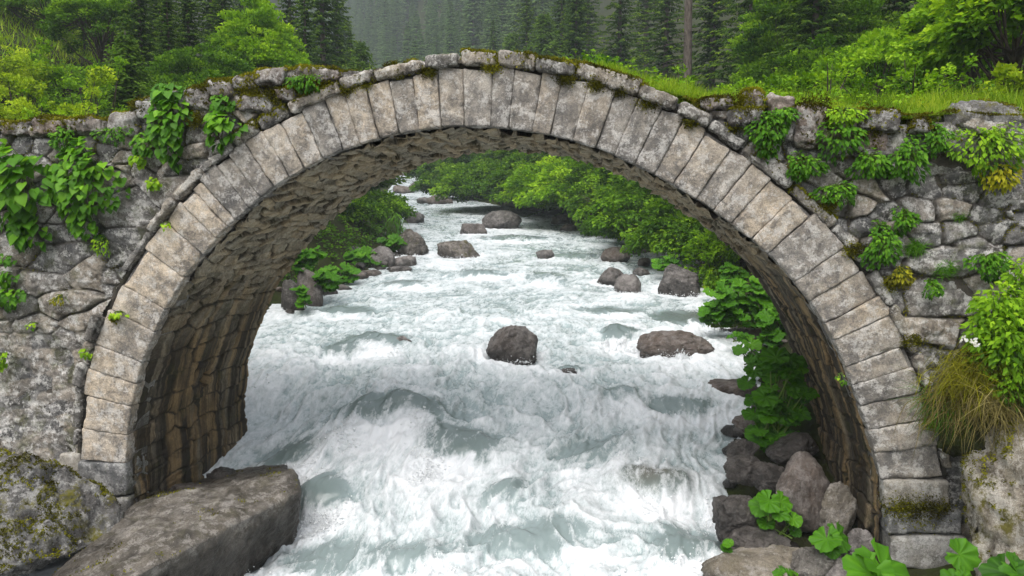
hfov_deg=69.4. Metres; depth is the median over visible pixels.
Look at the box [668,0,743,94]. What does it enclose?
spruce tree
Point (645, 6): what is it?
spruce tree
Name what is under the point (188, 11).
spruce tree
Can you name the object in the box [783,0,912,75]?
shrub
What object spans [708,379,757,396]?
boulder
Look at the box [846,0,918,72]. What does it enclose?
spruce tree
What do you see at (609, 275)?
boulder
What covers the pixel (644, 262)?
boulder
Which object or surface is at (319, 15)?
spruce tree
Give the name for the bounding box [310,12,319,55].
distant spruce
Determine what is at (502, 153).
leafy tree
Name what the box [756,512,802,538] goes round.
butterbur
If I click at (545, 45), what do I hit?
spruce tree
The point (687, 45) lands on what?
bare trunk tree
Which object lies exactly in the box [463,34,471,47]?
distant spruce
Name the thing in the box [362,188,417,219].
shrub
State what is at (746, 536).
boulder
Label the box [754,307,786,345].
butterbur
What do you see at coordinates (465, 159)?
leafy tree
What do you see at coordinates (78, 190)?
wall plant
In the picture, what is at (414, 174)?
leafy tree
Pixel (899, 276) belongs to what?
wall plant
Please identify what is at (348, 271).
butterbur
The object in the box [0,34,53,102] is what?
shrub
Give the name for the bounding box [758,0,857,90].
spruce tree
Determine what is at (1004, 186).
wall plant
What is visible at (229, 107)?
wall plant
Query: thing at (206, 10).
spruce tree
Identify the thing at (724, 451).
shore stone
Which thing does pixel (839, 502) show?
boulder
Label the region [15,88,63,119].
shrub
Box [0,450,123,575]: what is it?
mossy rock
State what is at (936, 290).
wall plant
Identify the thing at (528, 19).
spruce tree
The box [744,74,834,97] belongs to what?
shrub
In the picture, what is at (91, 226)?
wall plant
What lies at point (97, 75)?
shrub
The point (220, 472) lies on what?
boulder
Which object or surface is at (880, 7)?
spruce tree
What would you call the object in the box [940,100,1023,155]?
capstone rock
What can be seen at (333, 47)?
spruce tree
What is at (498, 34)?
distant spruce
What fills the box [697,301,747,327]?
butterbur
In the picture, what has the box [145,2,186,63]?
spruce tree
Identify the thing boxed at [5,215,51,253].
wall plant
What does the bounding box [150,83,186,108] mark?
wall plant
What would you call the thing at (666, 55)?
spruce tree
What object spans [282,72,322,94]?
wall plant
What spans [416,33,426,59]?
distant spruce
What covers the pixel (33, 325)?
wall plant
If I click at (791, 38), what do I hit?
spruce tree
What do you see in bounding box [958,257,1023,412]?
bank shrub
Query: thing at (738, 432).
shore stone
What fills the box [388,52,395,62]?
distant spruce
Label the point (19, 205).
wall plant
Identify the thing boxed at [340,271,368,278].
boulder
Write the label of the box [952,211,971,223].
wall plant
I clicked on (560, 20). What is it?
spruce tree
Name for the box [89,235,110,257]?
wall plant
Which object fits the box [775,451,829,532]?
boulder
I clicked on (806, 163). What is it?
wall plant
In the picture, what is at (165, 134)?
wall plant
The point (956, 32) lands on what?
leafy tree
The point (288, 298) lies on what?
boulder
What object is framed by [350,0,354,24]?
distant spruce
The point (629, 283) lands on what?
boulder
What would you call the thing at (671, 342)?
boulder
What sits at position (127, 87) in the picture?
spruce tree
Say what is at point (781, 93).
deck herbs
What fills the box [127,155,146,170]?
wall plant
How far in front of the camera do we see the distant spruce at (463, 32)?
141.72 m
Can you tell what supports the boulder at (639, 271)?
in the river water
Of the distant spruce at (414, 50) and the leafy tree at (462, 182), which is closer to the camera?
the leafy tree at (462, 182)
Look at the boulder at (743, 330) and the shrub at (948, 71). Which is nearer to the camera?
the shrub at (948, 71)
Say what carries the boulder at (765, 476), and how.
in the river water
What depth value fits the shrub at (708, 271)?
21.31 m
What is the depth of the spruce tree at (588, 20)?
59.95 m
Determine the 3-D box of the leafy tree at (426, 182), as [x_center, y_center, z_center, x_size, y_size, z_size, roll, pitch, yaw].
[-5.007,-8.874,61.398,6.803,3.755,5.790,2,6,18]
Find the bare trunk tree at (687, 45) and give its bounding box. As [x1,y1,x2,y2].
[651,0,719,83]
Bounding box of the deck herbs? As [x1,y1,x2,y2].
[562,49,1023,111]
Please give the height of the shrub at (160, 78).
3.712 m
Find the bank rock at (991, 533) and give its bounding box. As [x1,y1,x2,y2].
[960,415,1023,575]
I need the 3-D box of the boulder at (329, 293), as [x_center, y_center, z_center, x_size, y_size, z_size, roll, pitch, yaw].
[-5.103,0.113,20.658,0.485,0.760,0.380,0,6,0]
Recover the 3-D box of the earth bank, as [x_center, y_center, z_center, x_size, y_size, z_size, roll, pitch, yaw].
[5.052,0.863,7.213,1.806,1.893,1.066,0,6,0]
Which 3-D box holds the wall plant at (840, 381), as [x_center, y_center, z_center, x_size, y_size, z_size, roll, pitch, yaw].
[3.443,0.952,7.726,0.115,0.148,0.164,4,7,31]
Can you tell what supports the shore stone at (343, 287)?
on the ground at (810, 428)
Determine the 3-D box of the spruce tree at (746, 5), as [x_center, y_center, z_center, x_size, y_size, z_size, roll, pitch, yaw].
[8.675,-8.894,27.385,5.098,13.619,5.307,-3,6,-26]
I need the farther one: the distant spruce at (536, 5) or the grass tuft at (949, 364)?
the distant spruce at (536, 5)
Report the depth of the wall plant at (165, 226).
8.41 m
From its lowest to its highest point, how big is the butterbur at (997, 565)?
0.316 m
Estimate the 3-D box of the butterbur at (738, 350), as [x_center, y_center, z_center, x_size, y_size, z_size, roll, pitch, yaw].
[4.234,1.115,12.759,0.817,0.503,0.616,0,6,0]
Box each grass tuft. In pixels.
[887,341,1022,462]
[892,314,1023,435]
[896,376,976,442]
[919,344,1000,394]
[921,372,1023,454]
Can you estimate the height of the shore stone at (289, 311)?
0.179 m
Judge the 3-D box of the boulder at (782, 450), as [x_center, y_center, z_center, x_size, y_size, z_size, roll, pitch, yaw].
[3.671,2.117,9.677,0.709,0.470,0.478,0,6,0]
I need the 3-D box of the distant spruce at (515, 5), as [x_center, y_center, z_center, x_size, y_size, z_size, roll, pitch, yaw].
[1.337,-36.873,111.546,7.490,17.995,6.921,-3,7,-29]
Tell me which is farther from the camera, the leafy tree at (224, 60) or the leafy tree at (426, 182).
the leafy tree at (426, 182)
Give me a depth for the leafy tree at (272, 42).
23.43 m
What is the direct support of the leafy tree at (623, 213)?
on the ground at (810, 428)
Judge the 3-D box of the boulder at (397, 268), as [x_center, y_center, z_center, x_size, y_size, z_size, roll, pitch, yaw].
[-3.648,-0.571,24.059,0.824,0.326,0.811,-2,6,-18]
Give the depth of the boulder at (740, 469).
9.18 m
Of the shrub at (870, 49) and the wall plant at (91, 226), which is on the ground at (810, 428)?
the shrub at (870, 49)
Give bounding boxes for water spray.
[244,228,741,575]
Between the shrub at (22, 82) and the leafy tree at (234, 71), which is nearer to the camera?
the shrub at (22, 82)
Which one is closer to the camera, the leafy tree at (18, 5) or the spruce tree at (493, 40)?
the leafy tree at (18, 5)
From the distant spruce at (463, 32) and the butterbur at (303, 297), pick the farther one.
the distant spruce at (463, 32)
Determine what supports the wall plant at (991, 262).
attached to the stone bridge
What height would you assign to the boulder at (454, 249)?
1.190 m
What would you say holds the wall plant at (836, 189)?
attached to the stone bridge
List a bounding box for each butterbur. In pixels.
[289,284,311,308]
[291,245,327,273]
[311,267,341,291]
[324,262,360,284]
[343,245,386,266]
[376,233,406,251]
[377,212,409,236]
[651,255,681,270]
[659,263,670,270]
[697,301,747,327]
[702,275,774,329]
[718,262,749,284]
[720,538,733,552]
[726,331,754,341]
[731,336,772,366]
[737,346,819,452]
[748,489,792,521]
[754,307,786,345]
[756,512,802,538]
[772,565,798,575]
[808,521,851,559]
[842,537,909,575]
[940,565,971,575]
[944,538,981,570]
[978,551,1023,575]
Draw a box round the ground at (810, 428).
[0,0,1023,575]
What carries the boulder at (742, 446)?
in the river water
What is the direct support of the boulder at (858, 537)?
on the ground at (810, 428)
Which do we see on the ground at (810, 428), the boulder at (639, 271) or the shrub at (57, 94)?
the shrub at (57, 94)
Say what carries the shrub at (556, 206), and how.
on the ground at (810, 428)
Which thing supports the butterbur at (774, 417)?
on the ground at (810, 428)
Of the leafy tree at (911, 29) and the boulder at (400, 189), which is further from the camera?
the boulder at (400, 189)
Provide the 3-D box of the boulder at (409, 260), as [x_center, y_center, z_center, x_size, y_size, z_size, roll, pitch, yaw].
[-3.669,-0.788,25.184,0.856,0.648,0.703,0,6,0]
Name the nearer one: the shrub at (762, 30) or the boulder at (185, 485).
the boulder at (185, 485)
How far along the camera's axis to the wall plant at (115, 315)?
8.61 m
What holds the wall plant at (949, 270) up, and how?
attached to the stone bridge
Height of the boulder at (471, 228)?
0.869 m
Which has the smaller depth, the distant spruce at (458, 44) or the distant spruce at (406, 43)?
the distant spruce at (458, 44)
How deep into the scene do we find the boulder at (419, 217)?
41.13 m
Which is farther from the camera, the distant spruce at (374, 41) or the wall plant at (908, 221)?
the distant spruce at (374, 41)
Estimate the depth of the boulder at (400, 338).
15.50 m
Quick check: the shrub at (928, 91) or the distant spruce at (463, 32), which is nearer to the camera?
the shrub at (928, 91)
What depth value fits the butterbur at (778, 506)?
8.23 m
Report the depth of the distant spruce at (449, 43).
126.71 m
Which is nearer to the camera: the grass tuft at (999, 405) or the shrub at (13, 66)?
the grass tuft at (999, 405)
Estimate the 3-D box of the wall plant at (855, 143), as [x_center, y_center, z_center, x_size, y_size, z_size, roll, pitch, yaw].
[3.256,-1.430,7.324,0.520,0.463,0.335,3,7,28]
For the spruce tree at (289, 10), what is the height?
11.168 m
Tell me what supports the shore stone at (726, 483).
on the ground at (810, 428)
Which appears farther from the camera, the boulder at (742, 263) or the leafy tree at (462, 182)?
the leafy tree at (462, 182)
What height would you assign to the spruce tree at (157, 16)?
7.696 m
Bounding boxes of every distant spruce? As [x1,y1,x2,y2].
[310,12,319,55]
[342,18,354,69]
[344,0,351,16]
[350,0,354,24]
[352,0,360,32]
[353,32,358,48]
[357,15,364,42]
[362,23,372,60]
[366,43,372,67]
[370,23,380,66]
[381,42,390,66]
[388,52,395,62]
[390,34,399,63]
[398,22,413,62]
[408,41,419,58]
[411,10,425,51]
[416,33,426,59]
[430,32,440,54]
[441,17,450,53]
[444,20,458,53]
[452,27,460,54]
[457,0,484,48]
[459,0,480,45]
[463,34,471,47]
[480,0,504,49]
[491,17,502,52]
[502,0,516,48]
[507,0,524,48]
[513,0,543,51]
[534,0,554,54]
[548,0,564,37]
[557,0,584,59]
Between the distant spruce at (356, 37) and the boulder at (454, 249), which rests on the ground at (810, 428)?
the distant spruce at (356, 37)
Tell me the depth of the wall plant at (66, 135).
8.45 m
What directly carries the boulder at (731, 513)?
in the river water
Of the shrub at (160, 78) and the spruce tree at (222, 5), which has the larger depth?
the spruce tree at (222, 5)
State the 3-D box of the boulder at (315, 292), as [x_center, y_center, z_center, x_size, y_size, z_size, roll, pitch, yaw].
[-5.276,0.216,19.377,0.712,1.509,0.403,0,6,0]
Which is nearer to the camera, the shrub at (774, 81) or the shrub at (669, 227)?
the shrub at (774, 81)
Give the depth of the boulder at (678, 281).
20.56 m
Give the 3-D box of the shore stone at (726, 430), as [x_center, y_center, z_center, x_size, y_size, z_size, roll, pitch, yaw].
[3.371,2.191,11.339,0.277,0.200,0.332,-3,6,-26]
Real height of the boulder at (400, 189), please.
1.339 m
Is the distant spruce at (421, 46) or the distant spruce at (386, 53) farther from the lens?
the distant spruce at (386, 53)
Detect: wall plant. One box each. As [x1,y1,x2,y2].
[0,138,74,244]
[0,253,16,268]
[0,270,19,291]
[0,289,25,312]
[0,352,8,372]
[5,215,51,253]
[24,322,37,331]
[47,126,73,157]
[48,136,130,232]
[48,294,69,306]
[65,203,104,241]
[78,348,92,360]
[89,126,133,147]
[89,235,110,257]
[108,310,128,319]
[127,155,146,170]
[128,131,158,157]
[143,94,194,174]
[145,177,161,191]
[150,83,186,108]
[160,221,170,231]
[201,109,247,154]
[209,94,235,111]
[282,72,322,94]
[741,109,791,164]
[765,107,800,130]
[785,150,830,183]
[808,180,858,209]
[816,122,870,166]
[825,105,871,128]
[835,372,846,386]
[844,147,893,179]
[858,219,903,270]
[878,133,931,186]
[884,264,916,287]
[891,206,922,237]
[901,237,931,258]
[921,278,944,300]
[924,121,955,159]
[933,258,963,283]
[936,121,1023,186]
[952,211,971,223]
[962,251,1013,284]
[974,161,1022,196]
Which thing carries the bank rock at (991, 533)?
on the ground at (810, 428)
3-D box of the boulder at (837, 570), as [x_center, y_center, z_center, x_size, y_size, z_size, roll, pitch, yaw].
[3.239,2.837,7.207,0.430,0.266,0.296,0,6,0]
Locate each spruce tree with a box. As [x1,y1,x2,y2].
[70,19,99,48]
[85,21,132,53]
[89,30,156,116]
[110,0,164,94]
[143,0,192,68]
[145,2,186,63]
[147,0,189,73]
[161,0,212,74]
[183,0,237,62]
[203,0,235,62]
[221,0,248,22]
[277,0,310,53]
[291,0,325,65]
[291,0,362,67]
[318,0,354,68]
[343,30,354,69]
[345,40,413,192]
[476,11,567,163]
[479,32,521,161]
[486,20,500,51]
[514,0,537,52]
[523,0,597,216]
[550,0,578,57]
[572,0,607,60]
[590,0,654,73]
[611,0,680,80]
[630,0,700,87]
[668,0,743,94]
[693,0,779,95]
[743,1,797,69]
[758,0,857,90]
[828,0,890,33]
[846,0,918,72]
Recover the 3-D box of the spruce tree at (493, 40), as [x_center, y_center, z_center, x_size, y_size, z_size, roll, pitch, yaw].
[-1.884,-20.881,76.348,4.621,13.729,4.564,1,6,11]
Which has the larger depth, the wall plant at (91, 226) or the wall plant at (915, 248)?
the wall plant at (91, 226)
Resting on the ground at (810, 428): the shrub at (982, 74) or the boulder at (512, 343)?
the shrub at (982, 74)
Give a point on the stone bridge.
(148, 401)
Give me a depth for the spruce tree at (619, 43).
44.50 m
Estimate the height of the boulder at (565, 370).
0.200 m
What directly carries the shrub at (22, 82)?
on the ground at (810, 428)
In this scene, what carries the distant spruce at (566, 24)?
on the ground at (810, 428)
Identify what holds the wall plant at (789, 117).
attached to the stone bridge
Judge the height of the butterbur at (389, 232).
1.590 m
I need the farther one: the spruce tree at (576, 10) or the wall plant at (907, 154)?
the spruce tree at (576, 10)
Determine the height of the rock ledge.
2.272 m
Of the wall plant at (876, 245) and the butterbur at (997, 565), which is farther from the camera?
the wall plant at (876, 245)
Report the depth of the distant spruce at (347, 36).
109.85 m
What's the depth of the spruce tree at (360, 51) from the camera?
38.94 m
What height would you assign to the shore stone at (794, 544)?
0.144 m
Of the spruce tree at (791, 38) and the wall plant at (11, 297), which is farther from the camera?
the spruce tree at (791, 38)
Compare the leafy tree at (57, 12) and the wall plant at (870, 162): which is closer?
the wall plant at (870, 162)
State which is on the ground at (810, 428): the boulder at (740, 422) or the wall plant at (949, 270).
the boulder at (740, 422)
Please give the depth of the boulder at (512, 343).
14.17 m
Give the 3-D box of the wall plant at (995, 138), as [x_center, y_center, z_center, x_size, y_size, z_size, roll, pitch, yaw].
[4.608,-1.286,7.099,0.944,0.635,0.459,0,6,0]
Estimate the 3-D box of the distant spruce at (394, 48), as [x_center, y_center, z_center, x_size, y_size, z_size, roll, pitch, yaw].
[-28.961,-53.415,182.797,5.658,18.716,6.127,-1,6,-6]
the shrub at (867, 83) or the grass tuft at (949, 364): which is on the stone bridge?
the shrub at (867, 83)
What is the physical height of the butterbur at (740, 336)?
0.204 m
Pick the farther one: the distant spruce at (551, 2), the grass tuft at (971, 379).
the distant spruce at (551, 2)
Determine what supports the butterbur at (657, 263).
on the ground at (810, 428)
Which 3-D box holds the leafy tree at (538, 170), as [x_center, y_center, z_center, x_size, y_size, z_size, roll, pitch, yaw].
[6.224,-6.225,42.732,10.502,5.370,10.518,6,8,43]
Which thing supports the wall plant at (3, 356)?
attached to the stone bridge
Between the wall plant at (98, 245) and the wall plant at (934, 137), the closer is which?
the wall plant at (934, 137)
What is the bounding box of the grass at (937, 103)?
[0,0,1023,124]
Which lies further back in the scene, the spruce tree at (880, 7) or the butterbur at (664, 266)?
the spruce tree at (880, 7)
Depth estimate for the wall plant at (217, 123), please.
8.14 m
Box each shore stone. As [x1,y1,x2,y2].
[285,309,294,313]
[337,284,351,289]
[356,262,364,269]
[721,425,738,437]
[722,446,726,454]
[722,478,736,487]
[733,427,744,437]
[790,541,799,547]
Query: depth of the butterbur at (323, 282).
19.18 m
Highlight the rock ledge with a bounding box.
[52,464,301,575]
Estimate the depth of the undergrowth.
25.97 m
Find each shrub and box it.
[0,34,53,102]
[0,72,47,119]
[4,64,117,119]
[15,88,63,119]
[23,35,117,113]
[49,108,66,114]
[56,55,129,116]
[120,74,183,94]
[338,197,394,223]
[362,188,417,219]
[506,181,590,222]
[582,52,623,67]
[619,194,722,269]
[672,63,698,88]
[682,227,744,291]
[712,76,778,96]
[726,0,839,95]
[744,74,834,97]
[760,31,864,95]
[775,56,867,97]
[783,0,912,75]
[807,25,957,99]
[832,66,911,99]
[866,60,995,92]
[881,52,977,101]
[885,65,994,99]
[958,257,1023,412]
[977,61,1023,97]
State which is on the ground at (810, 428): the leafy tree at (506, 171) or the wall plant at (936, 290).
the leafy tree at (506, 171)
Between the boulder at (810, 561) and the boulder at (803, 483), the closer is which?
the boulder at (810, 561)
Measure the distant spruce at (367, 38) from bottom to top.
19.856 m
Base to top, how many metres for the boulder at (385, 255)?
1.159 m
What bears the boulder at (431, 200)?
in the river water
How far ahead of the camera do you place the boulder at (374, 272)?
23.35 m
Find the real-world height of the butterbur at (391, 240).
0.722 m
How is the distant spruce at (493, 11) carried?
on the ground at (810, 428)
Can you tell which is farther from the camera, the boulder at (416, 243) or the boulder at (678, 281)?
the boulder at (416, 243)
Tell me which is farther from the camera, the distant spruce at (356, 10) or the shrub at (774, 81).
the distant spruce at (356, 10)
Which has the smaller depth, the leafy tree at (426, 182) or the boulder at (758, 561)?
the boulder at (758, 561)
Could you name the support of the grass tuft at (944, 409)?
on the earth bank
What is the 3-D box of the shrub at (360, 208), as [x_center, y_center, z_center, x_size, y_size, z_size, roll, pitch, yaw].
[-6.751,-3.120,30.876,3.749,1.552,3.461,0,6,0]
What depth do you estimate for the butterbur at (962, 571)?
6.42 m
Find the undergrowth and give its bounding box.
[0,47,1023,298]
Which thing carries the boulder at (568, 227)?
in the river water
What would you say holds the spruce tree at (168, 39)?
on the ground at (810, 428)
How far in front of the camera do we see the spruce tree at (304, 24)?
29.05 m
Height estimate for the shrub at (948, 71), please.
1.679 m
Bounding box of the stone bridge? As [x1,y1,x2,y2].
[0,49,1023,568]
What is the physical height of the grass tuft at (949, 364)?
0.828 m
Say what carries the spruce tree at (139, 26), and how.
on the ground at (810, 428)
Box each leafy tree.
[0,0,113,33]
[35,0,158,67]
[143,41,256,88]
[198,43,264,75]
[205,0,311,73]
[402,160,441,180]
[408,161,453,198]
[428,152,544,209]
[431,150,499,176]
[478,150,562,215]
[492,149,516,158]
[496,155,598,225]
[530,158,593,180]
[559,167,651,242]
[572,172,686,254]
[885,0,1023,93]
[906,0,1023,95]
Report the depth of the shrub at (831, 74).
9.89 m
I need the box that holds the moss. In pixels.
[0,47,1023,575]
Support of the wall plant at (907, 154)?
attached to the stone bridge
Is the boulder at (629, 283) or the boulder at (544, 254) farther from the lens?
the boulder at (544, 254)
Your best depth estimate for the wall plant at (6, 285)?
8.76 m
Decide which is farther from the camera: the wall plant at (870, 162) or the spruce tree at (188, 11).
the spruce tree at (188, 11)
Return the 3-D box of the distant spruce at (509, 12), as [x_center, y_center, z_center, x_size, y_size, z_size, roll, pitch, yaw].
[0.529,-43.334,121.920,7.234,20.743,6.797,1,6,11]
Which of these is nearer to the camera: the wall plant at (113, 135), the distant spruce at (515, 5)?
the wall plant at (113, 135)
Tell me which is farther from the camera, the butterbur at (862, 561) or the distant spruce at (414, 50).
the distant spruce at (414, 50)
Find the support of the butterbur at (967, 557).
on the ground at (810, 428)
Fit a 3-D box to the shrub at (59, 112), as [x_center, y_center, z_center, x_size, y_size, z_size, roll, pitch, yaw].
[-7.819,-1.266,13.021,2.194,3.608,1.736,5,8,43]
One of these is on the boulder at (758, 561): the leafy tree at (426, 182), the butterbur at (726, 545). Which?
the butterbur at (726, 545)
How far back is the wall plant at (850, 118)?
7.27 m
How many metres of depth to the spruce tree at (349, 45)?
42.76 m
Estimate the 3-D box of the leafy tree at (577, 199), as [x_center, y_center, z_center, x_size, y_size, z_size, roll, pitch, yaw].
[5.131,-3.904,32.339,5.890,4.373,6.099,0,6,0]
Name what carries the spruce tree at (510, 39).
on the ground at (810, 428)
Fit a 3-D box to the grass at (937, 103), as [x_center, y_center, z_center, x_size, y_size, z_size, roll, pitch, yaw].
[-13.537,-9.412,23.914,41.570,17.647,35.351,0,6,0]
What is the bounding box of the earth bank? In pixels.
[936,296,1023,457]
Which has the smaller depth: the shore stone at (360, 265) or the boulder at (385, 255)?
the shore stone at (360, 265)
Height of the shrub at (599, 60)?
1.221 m
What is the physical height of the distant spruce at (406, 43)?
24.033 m
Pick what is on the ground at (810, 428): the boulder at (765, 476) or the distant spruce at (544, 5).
the distant spruce at (544, 5)
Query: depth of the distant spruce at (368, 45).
210.86 m
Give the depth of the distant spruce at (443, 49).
153.79 m
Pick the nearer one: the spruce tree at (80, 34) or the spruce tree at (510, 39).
the spruce tree at (80, 34)
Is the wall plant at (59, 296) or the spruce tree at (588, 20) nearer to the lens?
the wall plant at (59, 296)
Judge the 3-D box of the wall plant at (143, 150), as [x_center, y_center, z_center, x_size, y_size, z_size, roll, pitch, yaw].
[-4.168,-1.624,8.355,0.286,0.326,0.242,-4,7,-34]
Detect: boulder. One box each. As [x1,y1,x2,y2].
[168,482,204,490]
[206,466,234,478]
[281,279,304,310]
[297,268,322,306]
[323,280,337,295]
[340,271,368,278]
[363,269,381,275]
[369,246,394,267]
[383,220,401,230]
[386,266,411,271]
[393,185,413,193]
[395,255,416,266]
[396,229,428,255]
[396,336,411,341]
[404,212,424,222]
[417,197,427,203]
[427,195,452,203]
[437,240,479,258]
[460,223,486,233]
[482,210,521,228]
[486,325,537,365]
[536,249,554,258]
[551,214,569,224]
[559,223,577,230]
[560,368,576,373]
[597,267,622,285]
[600,247,630,261]
[614,274,640,292]
[632,267,649,275]
[636,330,714,357]
[637,257,650,266]
[658,264,699,296]
[701,544,799,575]
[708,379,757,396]
[712,494,758,542]
[723,453,760,486]
[724,525,791,549]
[726,438,759,456]
[727,326,750,332]
[732,415,754,432]
[736,259,746,268]
[746,329,765,339]
[752,461,784,494]
[765,432,818,466]
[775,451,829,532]
[790,546,847,575]
[819,481,857,537]
[825,563,846,575]
[847,528,873,555]
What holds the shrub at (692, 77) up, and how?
on the stone bridge
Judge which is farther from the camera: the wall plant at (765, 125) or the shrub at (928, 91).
the shrub at (928, 91)
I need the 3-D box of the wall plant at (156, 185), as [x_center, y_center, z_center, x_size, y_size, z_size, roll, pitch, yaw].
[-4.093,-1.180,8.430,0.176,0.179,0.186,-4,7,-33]
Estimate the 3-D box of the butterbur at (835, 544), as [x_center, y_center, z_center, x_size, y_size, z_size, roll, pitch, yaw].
[3.279,2.595,7.527,0.480,0.336,0.310,-2,6,-20]
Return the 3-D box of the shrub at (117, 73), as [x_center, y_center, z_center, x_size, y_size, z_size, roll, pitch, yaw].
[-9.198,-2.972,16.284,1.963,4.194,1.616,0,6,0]
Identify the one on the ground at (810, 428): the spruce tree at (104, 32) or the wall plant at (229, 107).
the spruce tree at (104, 32)
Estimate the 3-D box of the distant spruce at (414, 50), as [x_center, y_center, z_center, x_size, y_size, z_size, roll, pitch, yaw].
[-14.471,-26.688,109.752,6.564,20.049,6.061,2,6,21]
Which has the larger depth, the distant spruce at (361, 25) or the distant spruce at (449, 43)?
the distant spruce at (361, 25)
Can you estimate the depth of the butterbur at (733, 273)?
19.96 m
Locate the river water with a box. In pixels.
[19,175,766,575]
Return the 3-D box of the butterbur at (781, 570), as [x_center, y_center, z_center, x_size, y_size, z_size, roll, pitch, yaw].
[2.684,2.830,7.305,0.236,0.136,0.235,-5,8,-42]
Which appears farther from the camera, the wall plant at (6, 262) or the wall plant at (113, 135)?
the wall plant at (6, 262)
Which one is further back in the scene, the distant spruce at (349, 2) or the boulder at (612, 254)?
the distant spruce at (349, 2)
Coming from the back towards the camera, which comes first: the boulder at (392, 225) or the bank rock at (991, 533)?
the boulder at (392, 225)
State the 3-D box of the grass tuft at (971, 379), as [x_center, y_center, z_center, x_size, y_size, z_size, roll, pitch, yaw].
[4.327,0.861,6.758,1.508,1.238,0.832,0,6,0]
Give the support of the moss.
on the stone bridge
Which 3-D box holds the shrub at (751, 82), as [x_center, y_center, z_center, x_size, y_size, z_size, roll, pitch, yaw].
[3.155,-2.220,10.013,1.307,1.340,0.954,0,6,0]
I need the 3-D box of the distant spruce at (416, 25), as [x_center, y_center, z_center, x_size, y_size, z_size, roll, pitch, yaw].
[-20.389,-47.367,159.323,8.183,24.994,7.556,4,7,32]
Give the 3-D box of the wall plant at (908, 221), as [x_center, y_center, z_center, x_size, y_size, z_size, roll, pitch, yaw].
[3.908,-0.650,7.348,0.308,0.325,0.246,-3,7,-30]
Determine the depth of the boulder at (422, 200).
57.01 m
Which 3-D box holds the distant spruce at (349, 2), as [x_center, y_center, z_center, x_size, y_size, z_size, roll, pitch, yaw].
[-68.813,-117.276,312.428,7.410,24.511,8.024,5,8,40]
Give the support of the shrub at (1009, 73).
on the ground at (810, 428)
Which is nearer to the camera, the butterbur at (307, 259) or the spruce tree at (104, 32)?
the butterbur at (307, 259)
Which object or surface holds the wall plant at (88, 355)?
attached to the stone bridge
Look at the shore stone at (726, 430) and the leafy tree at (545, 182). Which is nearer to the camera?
the shore stone at (726, 430)
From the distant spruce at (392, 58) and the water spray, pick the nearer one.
the water spray
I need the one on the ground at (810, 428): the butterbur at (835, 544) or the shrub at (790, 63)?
the shrub at (790, 63)
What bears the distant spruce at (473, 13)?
on the ground at (810, 428)
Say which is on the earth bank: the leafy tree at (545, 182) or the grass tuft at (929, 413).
the grass tuft at (929, 413)
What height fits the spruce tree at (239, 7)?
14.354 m
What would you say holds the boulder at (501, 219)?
in the river water
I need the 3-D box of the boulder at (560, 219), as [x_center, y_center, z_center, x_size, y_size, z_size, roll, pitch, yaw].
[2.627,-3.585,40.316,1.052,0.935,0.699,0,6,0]
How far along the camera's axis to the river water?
11.78 m
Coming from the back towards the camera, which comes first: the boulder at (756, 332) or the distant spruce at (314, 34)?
the distant spruce at (314, 34)
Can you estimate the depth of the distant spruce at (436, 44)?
140.12 m

